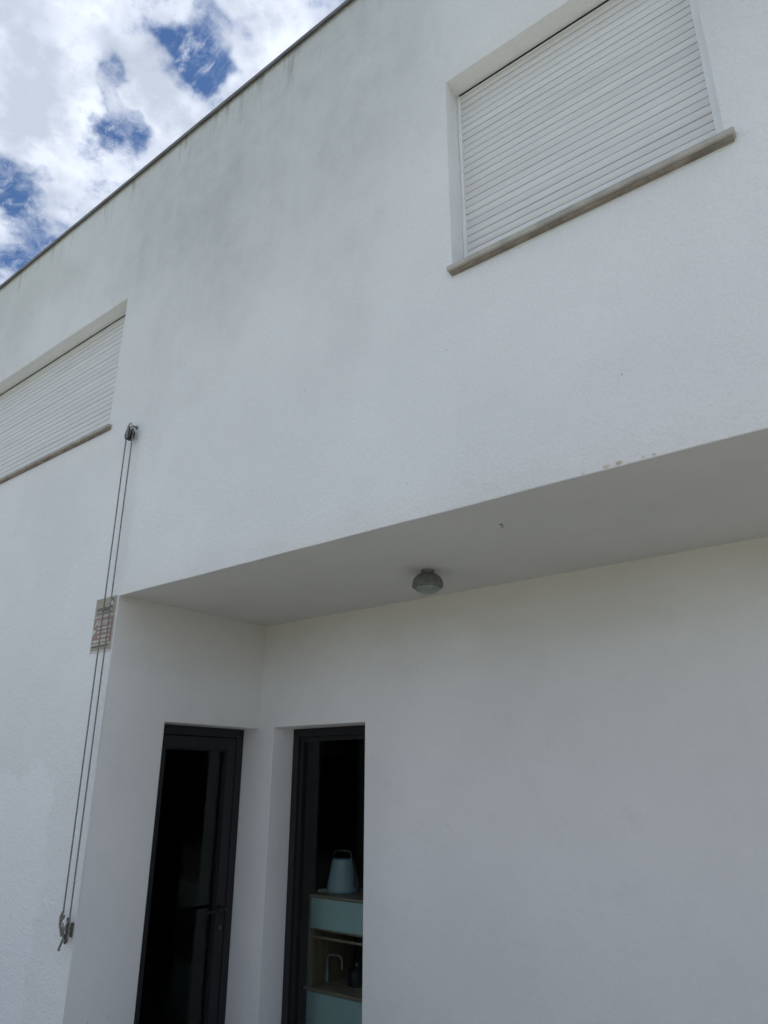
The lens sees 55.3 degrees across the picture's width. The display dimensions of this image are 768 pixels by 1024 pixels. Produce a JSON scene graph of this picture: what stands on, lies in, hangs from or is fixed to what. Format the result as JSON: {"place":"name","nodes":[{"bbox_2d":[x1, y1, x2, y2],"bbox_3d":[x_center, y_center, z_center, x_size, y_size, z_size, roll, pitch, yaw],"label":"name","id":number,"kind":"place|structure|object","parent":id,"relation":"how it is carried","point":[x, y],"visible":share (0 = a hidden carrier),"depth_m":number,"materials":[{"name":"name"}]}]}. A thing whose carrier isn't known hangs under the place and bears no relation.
{"place":"outdoors","nodes":[
{"label":"outdoors","id":0,"kind":"place"},
{"bbox_2d":[0,0,345,284],"label":"sky","id":1,"kind":"structure","parent":0,"point":[92,91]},
{"bbox_2d":[347,962,362,987],"bbox_3d":[-0.153,3.050,4.833,0.197,0.132,0.130,-15,-25,36],"label":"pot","id":2,"kind":"object","parent":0,"point":[354,977],"visible":0.77,"depth_m":4.80,"materials":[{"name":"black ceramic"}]},
{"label":"terrace","id":3,"kind":"structure","parent":0,"visible":0},
{"bbox_2d":[0,0,767,1023],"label":"house","id":4,"kind":"structure","parent":3,"relation":"on","point":[350,318],"depth_m":3.90,"materials":[{"name":"white paint"}]},
{"bbox_2d":[63,917,73,943],"bbox_3d":[-1.661,2.202,3.862,0.024,0.126,0.044,-15,-25,36],"label":"cleat","id":5,"kind":"object","parent":4,"relation":"attached to","point":[71,931],"visible":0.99,"depth_m":3.86,"materials":[{"name":"metal"}]},
{"bbox_2d":[89,595,117,653],"bbox_3d":[-1.725,0.691,4.505,0.225,0.339,0.007,-15,-25,36],"label":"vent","id":6,"kind":"object","parent":4,"relation":"attached to","point":[96,627],"visible":0.74,"depth_m":4.50,"materials":[{"name":"grey metal"}]},
{"bbox_2d":[124,422,137,440],"bbox_3d":[-1.681,-0.535,4.885,0.076,0.136,0.076,-15,-25,36],"label":"pulley","id":7,"kind":"object","parent":4,"relation":"attached to","point":[128,435],"visible":1,"depth_m":4.86,"materials":[{"name":"metal"}]},
{"bbox_2d":[57,430,133,950],"bbox_3d":[-1.683,0.870,4.351,0.097,3.025,0.033,-15,-25,36],"label":"rope","id":8,"kind":"object","parent":7,"relation":"hanging from","point":[62,927],"visible":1,"depth_m":4.22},
{"bbox_2d":[134,724,243,1023],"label":"glazed door","id":9,"kind":"structure","parent":4,"relation":"in","point":[228,741],"depth_m":4.80,"materials":[{"name":"metal"}]},
{"bbox_2d":[281,726,364,1023],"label":"tall window","id":10,"kind":"structure","parent":4,"relation":"in","point":[292,946],"depth_m":4.87,"materials":[{"name":"metal"}]},
{"bbox_2d":[303,888,362,1023],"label":"cabinet","id":11,"kind":"object","parent":4,"relation":"on","point":[335,924],"visible":0.27,"depth_m":4.83,"materials":[{"name":"teal wood"}]},
{"bbox_2d":[325,953,342,981],"bbox_3d":[-0.339,3.063,4.922,0.152,0.169,0.044,-15,-25,36],"label":"tap","id":12,"kind":"object","parent":11,"relation":"on","point":[328,972],"visible":1,"depth_m":4.93,"materials":[{"name":"silver metal"}]},
{"bbox_2d":[326,849,359,894],"bbox_3d":[-0.283,2.508,5.125,0.237,0.270,0.234,-15,-25,36],"label":"lantern","id":13,"kind":"object","parent":11,"relation":"on","point":[343,878],"visible":1,"depth_m":5.04,"materials":[{"name":"metal"}]},
{"bbox_2d":[412,569,443,593],"bbox_3d":[0.235,0.375,3.945,0.169,0.125,0.169,-15,-25,36],"label":"ceiling lamp","id":14,"kind":"object","parent":4,"relation":"attached to","point":[427,581],"visible":1,"depth_m":3.89,"materials":[{"name":"metal"}]}
]}

